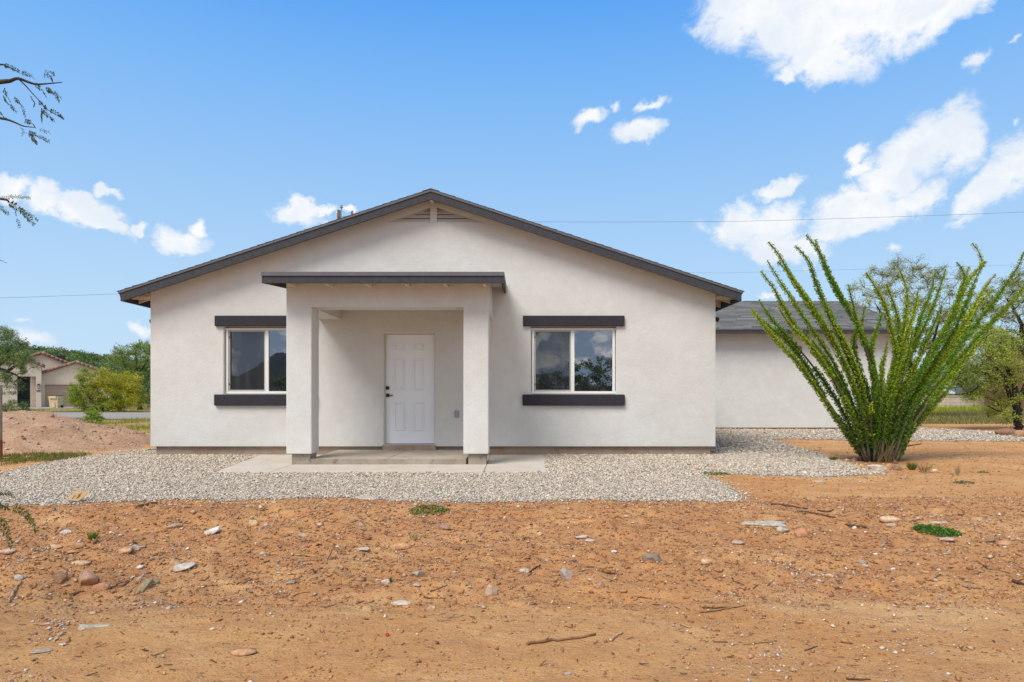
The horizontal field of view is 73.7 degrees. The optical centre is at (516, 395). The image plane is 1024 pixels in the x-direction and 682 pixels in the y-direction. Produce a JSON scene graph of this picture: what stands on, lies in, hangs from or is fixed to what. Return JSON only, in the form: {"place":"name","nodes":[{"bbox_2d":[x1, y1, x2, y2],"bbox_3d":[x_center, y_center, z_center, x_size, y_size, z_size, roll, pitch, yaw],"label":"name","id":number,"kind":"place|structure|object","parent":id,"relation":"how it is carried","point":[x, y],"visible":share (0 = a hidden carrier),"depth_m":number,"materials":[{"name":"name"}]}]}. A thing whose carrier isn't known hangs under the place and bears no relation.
{"place":"outdoors","nodes":[
{"label":"outdoors","id":0,"kind":"place"},
{"bbox_2d":[0,449,91,465],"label":"grass","id":1,"kind":"structure","parent":0,"point":[40,456],"depth_m":11.97,"materials":[{"name":"plant"}]},
{"bbox_2d":[3,412,150,418],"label":"gravel road","id":2,"kind":"structure","parent":0,"point":[114,415],"depth_m":37.70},
{"bbox_2d":[7,407,146,408],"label":"driveway","id":3,"kind":"structure","parent":0,"point":[55,408],"depth_m":56.47,"materials":[{"name":"concrete"}]},
{"bbox_2d":[47,395,64,407],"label":"trash cart","id":4,"kind":"object","parent":3,"relation":"on","point":[54,401],"visible":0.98,"depth_m":59.65,"materials":[{"name":"plastic"}]},
{"bbox_2d":[0,403,1023,681],"bbox_3d":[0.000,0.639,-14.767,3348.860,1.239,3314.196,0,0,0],"label":"ground","id":5,"kind":"structure","parent":0,"point":[180,651],"depth_m":4.11,"materials":[{"name":"soil"}]},
{"bbox_2d":[0,385,2,458],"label":"steel post","id":6,"kind":"object","parent":5,"relation":"on","point":[1,420],"visible":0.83,"depth_m":11.79,"materials":[{"name":"metal"}]},
{"bbox_2d":[0,548,16,554],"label":"rock","id":7,"kind":"object","parent":5,"relation":"on","point":[5,551],"visible":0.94,"depth_m":4.97,"materials":[{"name":"stone"}]},
{"bbox_2d":[3,398,18,411],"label":"desert shrub","id":8,"kind":"object","parent":5,"relation":"on","point":[9,404],"visible":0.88,"depth_m":41.90,"materials":[{"name":"green plant"}]},
{"bbox_2d":[7,580,21,602],"bbox_3d":[-3.058,1.194,4.151,0.029,0.047,0.397,0,0,-27],"label":"stick","id":9,"kind":"object","parent":5,"relation":"on","point":[12,594],"visible":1,"depth_m":4.16,"materials":[{"name":"brown wood"}]},
{"bbox_2d":[14,575,23,580],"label":"rock","id":10,"kind":"object","parent":5,"relation":"on","point":[18,577],"visible":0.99,"depth_m":4.34,"materials":[{"name":"stone"}]},
{"bbox_2d":[0,325,42,397],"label":"mesquite tree","id":11,"kind":"object","parent":5,"relation":"on","point":[16,357],"visible":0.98,"depth_m":29.57,"materials":[{"name":"green plant"}]},
{"bbox_2d":[15,402,31,410],"bbox_3d":[-28.795,0.756,39.873,0.775,0.839,1.463,0,0,-40],"label":"desert shrub","id":12,"kind":"object","parent":5,"relation":"on","point":[21,404],"visible":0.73,"depth_m":39.75,"materials":[{"name":"green plant"}]},
{"bbox_2d":[0,63,63,549],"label":"mesquite tree","id":13,"kind":"object","parent":5,"relation":"on","point":[22,212],"visible":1,"depth_m":2.70,"materials":[{"name":"green plant"}]},
{"bbox_2d":[29,648,52,653],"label":"rock","id":14,"kind":"object","parent":5,"relation":"on","point":[42,650],"visible":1,"depth_m":3.07,"materials":[{"name":"stone"}]},
{"bbox_2d":[0,351,110,406],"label":"tiled roof house","id":15,"kind":"structure","parent":5,"relation":"on","point":[53,375],"depth_m":65.09,"materials":[{"name":"beige paint"}]},
{"bbox_2d":[45,385,95,406],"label":"garage door","id":16,"kind":"structure","parent":15,"relation":"in","point":[49,389],"depth_m":65.61,"materials":[{"name":"metal"}]},
{"bbox_2d":[50,544,62,549],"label":"rock","id":17,"kind":"object","parent":5,"relation":"on","point":[54,546],"visible":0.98,"depth_m":5.17,"materials":[{"name":"stone"}]},
{"bbox_2d":[52,571,67,583],"bbox_3d":[-2.920,1.165,4.365,0.085,0.086,0.054,0,0,0],"label":"rock","id":18,"kind":"object","parent":5,"relation":"on","point":[59,577],"visible":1,"depth_m":4.36,"materials":[{"name":"stone"}]},
{"bbox_2d":[67,550,79,553],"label":"rock","id":19,"kind":"object","parent":5,"relation":"on","point":[73,551],"visible":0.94,"depth_m":4.99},
{"bbox_2d":[3,410,150,452],"bbox_3d":[-12.550,0.672,15.650,9.900,0.965,6.700,0,0,0],"label":"dirt pile","id":20,"kind":"object","parent":5,"relation":"on","point":[24,431],"visible":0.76,"depth_m":14.41,"materials":[{"name":"soil"}]},
{"bbox_2d":[3,407,150,432],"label":"grass","id":21,"kind":"structure","parent":5,"relation":"on","point":[140,420],"depth_m":28.82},
{"bbox_2d":[71,542,85,548],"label":"rock","id":22,"kind":"object","parent":5,"relation":"on","point":[78,545],"visible":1,"depth_m":5.10,"materials":[{"name":"stone"}]},
{"bbox_2d":[71,560,91,565],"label":"rock","id":23,"kind":"object","parent":5,"relation":"on","point":[81,562],"visible":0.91,"depth_m":4.70,"materials":[{"name":"stone"}]},
{"bbox_2d":[79,570,97,584],"bbox_3d":[-2.755,1.180,4.389,0.141,0.105,0.089,0,0,0],"label":"rock","id":24,"kind":"object","parent":5,"relation":"on","point":[86,577],"visible":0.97,"depth_m":4.37,"materials":[{"name":"stone"}]},
{"bbox_2d":[86,530,98,539],"bbox_3d":[-3.318,1.094,5.354,0.110,0.088,0.084,0,0,0],"label":"weed","id":25,"kind":"object","parent":5,"relation":"on","point":[91,536],"visible":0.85,"depth_m":5.34,"materials":[{"name":"green plant"}]},
{"bbox_2d":[81,410,105,424],"bbox_3d":[-15.290,0.803,24.710,0.786,0.607,1.102,0,0,-31],"label":"weed bush","id":26,"kind":"object","parent":5,"relation":"on","point":[94,416],"visible":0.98,"depth_m":24.62,"materials":[{"name":"green plant"}]},
{"bbox_2d":[78,624,110,629],"bbox_3d":[-2.124,1.156,3.414,0.168,0.014,0.087,0,0,0],"label":"wood shard","id":27,"kind":"object","parent":5,"relation":"on","point":[81,626],"visible":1,"depth_m":3.41,"materials":[{"name":"wood"}]},
{"bbox_2d":[94,624,110,626],"bbox_3d":[-2.077,1.156,3.427,0.106,0.012,0.049,0,0,7],"label":"wood shard","id":28,"kind":"object","parent":27,"relation":"on","point":[103,625],"visible":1,"depth_m":3.42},
{"bbox_2d":[93,583,111,591],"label":"rock","id":29,"kind":"object","parent":5,"relation":"on","point":[102,586],"visible":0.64,"depth_m":4.29,"materials":[{"name":"stone"}]},
{"bbox_2d":[59,364,148,411],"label":"flowering shrub","id":30,"kind":"object","parent":5,"relation":"on","point":[112,400],"visible":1,"depth_m":45.39,"materials":[{"name":"green plant"}]},
{"bbox_2d":[106,580,128,589],"bbox_3d":[-2.536,1.200,4.327,0.047,0.032,0.220,0,0,5],"label":"stick","id":31,"kind":"object","parent":5,"relation":"on","point":[114,586],"visible":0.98,"depth_m":4.33,"materials":[{"name":"brown wood"}]},
{"bbox_2d":[117,546,133,553],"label":"rock","id":32,"kind":"object","parent":5,"relation":"on","point":[125,550],"visible":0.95,"depth_m":5.04,"materials":[{"name":"stone"}]},
{"bbox_2d":[105,339,150,409],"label":"leafy tree","id":33,"kind":"object","parent":5,"relation":"on","point":[135,352],"visible":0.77,"depth_m":52.72,"materials":[{"name":"green plant"}]},
{"bbox_2d":[135,578,152,592],"bbox_3d":[-2.312,1.190,4.243,0.050,0.082,0.104,0,0,5],"label":"wood block","id":34,"kind":"object","parent":5,"relation":"on","point":[145,584],"depth_m":4.24,"materials":[{"name":"wood"}]},
{"bbox_2d":[137,500,157,506],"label":"stick","id":35,"kind":"object","parent":5,"relation":"on","point":[143,504],"visible":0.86,"depth_m":6.66,"materials":[{"name":"brown wood"}]},
{"bbox_2d":[152,578,159,584],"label":"rock","id":36,"kind":"object","parent":5,"relation":"on","point":[156,581],"visible":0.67,"depth_m":4.34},
{"bbox_2d":[166,523,182,527],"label":"rock","id":37,"kind":"object","parent":5,"relation":"on","point":[177,525],"visible":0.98,"depth_m":5.69,"materials":[{"name":"stone"}]},
{"bbox_2d":[169,560,181,565],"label":"rock","id":38,"kind":"object","parent":5,"relation":"on","point":[172,562],"visible":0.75,"depth_m":4.69,"materials":[{"name":"stone"}]},
{"bbox_2d":[172,562,195,571],"bbox_3d":[-2.231,1.160,4.592,0.146,0.066,0.094,0,0,0],"label":"rock","id":39,"kind":"object","parent":5,"relation":"on","point":[182,567],"visible":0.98,"depth_m":4.57,"materials":[{"name":"stone"}]},
{"bbox_2d":[203,525,219,534],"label":"rock","id":40,"kind":"object","parent":5,"relation":"on","point":[215,529],"visible":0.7,"depth_m":5.62,"materials":[{"name":"stone"}]},
{"bbox_2d":[231,649,256,655],"bbox_3d":[-1.214,1.144,3.040,0.110,0.034,0.065,0,0,0],"label":"rock","id":41,"kind":"object","parent":5,"relation":"on","point":[241,652],"visible":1,"depth_m":3.02,"materials":[{"name":"stone"}]},
{"bbox_2d":[249,520,257,526],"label":"rock","id":42,"kind":"object","parent":5,"relation":"on","point":[252,523],"visible":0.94,"depth_m":5.82,"materials":[{"name":"stone"}]},
{"bbox_2d":[336,205,342,218],"bbox_3d":[-7.751,-3.627,30.000,0.357,9.455,0.290,0,0,0],"label":"utility pole","id":43,"kind":"object","parent":5,"relation":"on","point":[339,213],"visible":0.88,"depth_m":29.93,"materials":[{"name":"metal"}]},
{"bbox_2d":[343,212,1013,221],"bbox_3d":[10.921,-8.018,29.900,37.600,0.837,0.010,0,0,0],"label":"overhead wire","id":44,"kind":"object","parent":43,"relation":"attached to","point":[837,218],"visible":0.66,"depth_m":29.90,"materials":[{"name":"metal"}]},
{"bbox_2d":[357,547,368,550],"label":"rock","id":45,"kind":"object","parent":5,"relation":"on","point":[363,548],"visible":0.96,"depth_m":5.03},
{"bbox_2d":[354,496,377,499],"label":"rock","id":46,"kind":"object","parent":5,"relation":"on","point":[366,497],"visible":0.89,"depth_m":7.29,"materials":[{"name":"stone"}]},
{"bbox_2d":[216,454,545,472],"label":"walkway","id":47,"kind":"structure","parent":5,"relation":"on","point":[499,463],"depth_m":10.50,"materials":[{"name":"concrete"}]},
{"bbox_2d":[381,579,389,583],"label":"rock","id":48,"kind":"object","parent":5,"relation":"on","point":[386,581],"visible":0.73,"depth_m":4.26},
{"bbox_2d":[389,542,411,549],"bbox_3d":[-0.878,1.151,5.201,0.179,0.058,0.110,0,0,0],"label":"rock","id":49,"kind":"object","parent":5,"relation":"on","point":[401,546],"visible":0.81,"depth_m":5.16,"materials":[{"name":"stone"}]},
{"bbox_2d":[391,600,410,604],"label":"rock","id":50,"kind":"object","parent":5,"relation":"on","point":[402,602],"visible":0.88,"depth_m":3.94,"materials":[{"name":"stone"}]},
{"bbox_2d":[411,570,425,577],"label":"rock","id":51,"kind":"object","parent":5,"relation":"on","point":[418,574],"visible":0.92,"depth_m":4.43,"materials":[{"name":"stone"}]},
{"bbox_2d":[410,504,449,515],"bbox_3d":[-0.781,1.028,6.144,0.376,0.075,0.286,0,0,0],"label":"weed","id":52,"kind":"object","parent":5,"relation":"on","point":[428,512],"visible":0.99,"depth_m":6.13,"materials":[{"name":"green plant"}]},
{"bbox_2d":[439,524,449,529],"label":"rock","id":53,"kind":"object","parent":5,"relation":"on","point":[444,526],"visible":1,"depth_m":5.61,"materials":[{"name":"stone"}]},
{"bbox_2d":[484,584,497,596],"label":"rock","id":54,"kind":"object","parent":5,"relation":"on","point":[490,591],"visible":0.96,"depth_m":4.07,"materials":[{"name":"stone"}]},
{"bbox_2d":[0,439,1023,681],"bbox_3d":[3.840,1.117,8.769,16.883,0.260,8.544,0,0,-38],"label":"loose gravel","id":55,"kind":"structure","parent":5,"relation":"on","point":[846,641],"depth_m":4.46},
{"bbox_2d":[0,498,1023,606],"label":"rubble","id":56,"kind":"object","parent":5,"relation":"on","point":[368,537],"visible":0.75,"depth_m":4.98,"materials":[{"name":"stone"}]},
{"bbox_2d":[0,427,1023,506],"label":"gravel","id":57,"kind":"structure","parent":5,"relation":"on","point":[35,474],"depth_m":9.15,"materials":[{"name":"gravel"}]},
{"bbox_2d":[65,487,89,500],"bbox_3d":[-4.539,1.024,7.064,0.121,0.133,0.201,0,0,31],"label":"cardboard scrap","id":58,"kind":"object","parent":57,"relation":"on","point":[79,496],"visible":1,"depth_m":7.06,"materials":[{"name":"cardboard"}]},
{"bbox_2d":[0,496,1023,681],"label":"twig litter","id":59,"kind":"object","parent":5,"relation":"on","point":[493,569],"visible":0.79,"depth_m":4.45,"materials":[{"name":"brown wood"}]},
{"bbox_2d":[116,188,915,464],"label":"stucco house","id":60,"kind":"structure","parent":5,"relation":"on","point":[430,326],"depth_m":12.60,"materials":[{"name":"paint"}]},
{"bbox_2d":[225,327,285,393],"bbox_3d":[-4.609,-0.652,12.695,1.573,1.262,0.089,0,0,0],"label":"window","id":61,"kind":"structure","parent":60,"relation":"in","point":[255,356],"depth_m":12.70,"materials":[{"name":"clear glass"}]},
{"bbox_2d":[386,335,433,443],"bbox_3d":[-1.970,-0.113,12.688,0.902,2.034,0.095,0,0,0],"label":"door","id":62,"kind":"structure","parent":60,"relation":"in","point":[409,358],"depth_m":12.69,"materials":[{"name":"wood"}]},
{"bbox_2d":[531,327,615,393],"bbox_3d":[1.062,-0.652,12.695,1.573,1.262,0.089,0,0,0],"label":"window","id":63,"kind":"structure","parent":60,"relation":"in","point":[564,360],"depth_m":12.69,"materials":[{"name":"clear glass"}]},
{"bbox_2d":[526,633,595,644],"bbox_3d":[0.217,1.136,3.210,0.374,0.035,0.032,0,0,-22],"label":"stick","id":64,"kind":"object","parent":5,"relation":"on","point":[547,639],"visible":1,"depth_m":3.19,"materials":[{"name":"brown wood"}]},
{"bbox_2d":[559,567,573,580],"bbox_3d":[0.323,1.152,4.365,0.085,0.108,0.080,0,0,44],"label":"rock","id":65,"kind":"object","parent":5,"relation":"on","point":[566,574],"visible":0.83,"depth_m":4.35,"materials":[{"name":"stone"}]},
{"bbox_2d":[593,580,604,588],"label":"rock","id":66,"kind":"object","parent":5,"relation":"on","point":[599,585],"visible":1,"depth_m":4.15,"materials":[{"name":"stone"}]},
{"bbox_2d":[592,570,612,579],"bbox_3d":[0.544,1.135,4.304,0.164,0.044,0.029,0,0,38],"label":"stick","id":67,"kind":"object","parent":5,"relation":"on","point":[601,575],"visible":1,"depth_m":4.30,"materials":[{"name":"brown wood"}]},
{"bbox_2d":[597,565,615,573],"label":"stick","id":68,"kind":"object","parent":5,"relation":"on","point":[604,569],"visible":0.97,"depth_m":4.42,"materials":[{"name":"brown wood"}]},
{"bbox_2d":[609,631,622,641],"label":"stick","id":69,"kind":"object","parent":5,"relation":"on","point":[613,637],"visible":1,"depth_m":3.27,"materials":[{"name":"brown wood"}]},
{"bbox_2d":[642,553,662,561],"bbox_3d":[0.932,1.116,4.668,0.140,0.080,0.086,0,0,0],"label":"rock","id":70,"kind":"object","parent":5,"relation":"on","point":[654,557],"visible":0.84,"depth_m":4.64,"materials":[{"name":"stone"}]},
{"bbox_2d":[701,558,712,564],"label":"rock","id":71,"kind":"object","parent":5,"relation":"on","point":[705,561],"visible":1,"depth_m":4.67,"materials":[{"name":"stone"}]},
{"bbox_2d":[700,471,729,474],"bbox_3d":[2.772,1.085,9.565,0.458,0.047,0.353,0,0,0],"label":"weed","id":72,"kind":"object","parent":5,"relation":"on","point":[719,472],"visible":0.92,"depth_m":9.51,"materials":[{"name":"green plant"}]},
{"bbox_2d":[702,604,731,607],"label":"stick","id":73,"kind":"object","parent":5,"relation":"on","point":[716,607],"visible":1,"depth_m":3.76,"materials":[{"name":"brown wood"}]},
{"bbox_2d":[699,605,744,612],"bbox_3d":[1.128,1.165,3.735,0.282,0.027,0.018,0,0,-16],"label":"stick","id":74,"kind":"object","parent":5,"relation":"on","point":[709,610],"visible":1,"depth_m":3.72,"materials":[{"name":"brown wood"}]},
{"bbox_2d":[732,540,744,543],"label":"rock","id":75,"kind":"object","parent":5,"relation":"on","point":[739,542],"visible":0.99,"depth_m":5.19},
{"bbox_2d":[742,640,776,645],"bbox_3d":[1.153,1.163,3.228,0.189,0.020,0.018,0,0,-15],"label":"stick","id":76,"kind":"object","parent":5,"relation":"on","point":[754,642],"visible":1,"depth_m":3.22,"materials":[{"name":"brown wood"}]},
{"bbox_2d":[741,520,786,526],"bbox_3d":[2.113,1.091,5.864,0.391,0.022,0.299,0,0,16],"label":"rock","id":77,"kind":"object","parent":5,"relation":"on","point":[774,523],"visible":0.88,"depth_m":5.77,"materials":[{"name":"stone"}]},
{"bbox_2d":[776,526,789,532],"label":"rock","id":78,"kind":"object","parent":5,"relation":"on","point":[780,529],"visible":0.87,"depth_m":5.49,"materials":[{"name":"stone"}]},
{"bbox_2d":[771,503,807,508],"bbox_3d":[2.603,1.046,6.481,0.053,0.042,0.407,0,0,-32],"label":"stick","id":79,"kind":"object","parent":5,"relation":"on","point":[783,504],"visible":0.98,"depth_m":6.54,"materials":[{"name":"brown wood"}]},
{"bbox_2d":[794,528,808,537],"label":"rock","id":80,"kind":"object","parent":5,"relation":"on","point":[801,532],"visible":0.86,"depth_m":5.29,"materials":[{"name":"stone"}]},
{"bbox_2d":[796,509,835,516],"bbox_3d":[2.686,1.048,6.101,0.333,0.042,0.082,0,0,37],"label":"stick","id":81,"kind":"object","parent":5,"relation":"on","point":[814,513],"visible":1,"depth_m":6.13,"materials":[{"name":"brown wood"}]},
{"bbox_2d":[846,523,865,527],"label":"stick","id":82,"kind":"object","parent":5,"relation":"on","point":[850,525],"visible":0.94,"depth_m":5.69,"materials":[{"name":"brown wood"}]},
{"bbox_2d":[846,675,870,679],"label":"stick","id":83,"kind":"object","parent":5,"relation":"on","point":[848,678],"visible":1,"depth_m":2.77,"materials":[{"name":"brown wood"}]},
{"bbox_2d":[854,464,864,467],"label":"rock","id":84,"kind":"object","parent":5,"relation":"on","point":[860,466],"visible":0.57,"depth_m":10.29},
{"bbox_2d":[868,464,887,470],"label":"rock","id":85,"kind":"object","parent":5,"relation":"on","point":[876,467],"visible":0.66,"depth_m":10.04,"materials":[{"name":"stone"}]},
{"bbox_2d":[751,234,1023,462],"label":"ocotillo","id":86,"kind":"object","parent":5,"relation":"on","point":[879,430],"visible":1,"depth_m":11.38,"materials":[{"name":"green plant"}]},
{"bbox_2d":[885,463,892,469],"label":"rock","id":87,"kind":"object","parent":5,"relation":"on","point":[889,466],"visible":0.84,"depth_m":10.09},
{"bbox_2d":[879,516,899,522],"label":"rock","id":88,"kind":"object","parent":5,"relation":"on","point":[887,519],"visible":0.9,"depth_m":5.79,"materials":[{"name":"stone"}]},
{"bbox_2d":[893,465,902,470],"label":"rock","id":89,"kind":"object","parent":5,"relation":"on","point":[897,468],"visible":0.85,"depth_m":10.05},
{"bbox_2d":[905,462,917,469],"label":"grass tuft","id":90,"kind":"object","parent":5,"relation":"on","point":[911,466],"visible":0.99,"depth_m":10.10,"materials":[{"name":"green plant"}]},
{"bbox_2d":[844,252,984,406],"bbox_3d":[18.382,-2.852,30.999,7.805,7.706,4.255,0,0,0],"label":"mesquite tree","id":91,"kind":"object","parent":5,"relation":"on","point":[884,273],"visible":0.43,"depth_m":30.58,"materials":[{"name":"green plant"}]},
{"bbox_2d":[916,463,931,472],"bbox_3d":[5.838,1.014,9.748,0.278,0.177,0.204,0,0,0],"label":"grass tuft","id":92,"kind":"object","parent":5,"relation":"on","point":[926,469],"visible":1,"depth_m":9.71,"materials":[{"name":"beige plant"}]},
{"bbox_2d":[913,524,961,536],"bbox_3d":[3.404,1.089,5.529,0.368,0.089,0.279,0,0,0],"label":"weed","id":93,"kind":"object","parent":5,"relation":"on","point":[939,531],"visible":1,"depth_m":5.49,"materials":[{"name":"green plant"}]},
{"bbox_2d":[930,521,947,524],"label":"rock","id":94,"kind":"object","parent":5,"relation":"on","point":[938,522],"visible":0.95,"depth_m":5.76,"materials":[{"name":"stone"}]},
{"bbox_2d":[899,395,983,406],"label":"block wall","id":95,"kind":"structure","parent":5,"relation":"on","point":[951,400],"depth_m":46.01,"materials":[{"name":"beige paint"}]},
{"bbox_2d":[937,537,954,540],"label":"rock","id":96,"kind":"object","parent":5,"relation":"on","point":[946,538],"visible":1,"depth_m":5.30,"materials":[{"name":"stone"}]},
{"bbox_2d":[897,402,1023,423],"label":"grass","id":97,"kind":"structure","parent":5,"relation":"on","point":[964,417],"depth_m":26.89,"materials":[{"name":"plant"}]},
{"bbox_2d":[954,480,974,484],"bbox_3d":[5.590,1.082,8.524,0.268,0.053,0.194,0,0,0],"label":"weed","id":98,"kind":"object","parent":5,"relation":"on","point":[964,482],"visible":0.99,"depth_m":8.50,"materials":[{"name":"green plant"}]},
{"bbox_2d":[931,403,1011,412],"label":"grass","id":99,"kind":"structure","parent":5,"relation":"on","point":[939,407],"depth_m":39.65,"materials":[{"name":"plant"}]},
{"bbox_2d":[962,582,981,588],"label":"stick","id":100,"kind":"object","parent":5,"relation":"on","point":[963,585],"visible":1,"depth_m":4.26,"materials":[{"name":"brown wood"}]},
{"bbox_2d":[945,322,1023,429],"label":"mesquite tree","id":101,"kind":"object","parent":5,"relation":"on","point":[966,377],"visible":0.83,"depth_m":19.10,"materials":[{"name":"green plant"}]},
{"bbox_2d":[984,538,995,542],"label":"rock","id":102,"kind":"object","parent":5,"relation":"on","point":[989,540],"visible":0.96,"depth_m":5.26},
{"bbox_2d":[968,265,1023,355],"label":"mesquite tree","id":103,"kind":"object","parent":5,"relation":"on","point":[1011,291],"visible":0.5,"depth_m":28.80,"materials":[{"name":"green plant"}]},
{"bbox_2d":[984,337,1023,408],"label":"tree","id":104,"kind":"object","parent":5,"relation":"on","point":[1020,386],"depth_m":43.50,"materials":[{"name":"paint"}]},
{"bbox_2d":[997,540,1011,545],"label":"rock","id":105,"kind":"object","parent":5,"relation":"on","point":[1004,542],"visible":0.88,"depth_m":5.14,"materials":[{"name":"stone"}]},
{"bbox_2d":[995,428,1016,434],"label":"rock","id":106,"kind":"object","parent":5,"relation":"on","point":[1006,431],"visible":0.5,"depth_m":16.99,"materials":[{"name":"stone"}]},
{"bbox_2d":[1011,578,1023,584],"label":"stick","id":107,"kind":"object","parent":5,"relation":"on","point":[1016,581],"visible":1,"depth_m":4.31,"materials":[{"name":"brown wood"}]},
{"bbox_2d":[1013,430,1023,436],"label":"rock","id":108,"kind":"object","parent":5,"relation":"on","point":[1019,432],"visible":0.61,"depth_m":16.61,"materials":[{"name":"stone"}]},
{"bbox_2d":[0,0,1023,393],"label":"sky","id":109,"kind":"structure","parent":0,"point":[191,133],"materials":[{"name":"blue"}]},
{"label":"hill","id":110,"kind":"structure","parent":0,"visible":0},
{"bbox_2d":[0,344,150,399],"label":"hillside scrub","id":111,"kind":"object","parent":110,"relation":"on","point":[91,359],"visible":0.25,"depth_m":151.98,"materials":[{"name":"green plant"}]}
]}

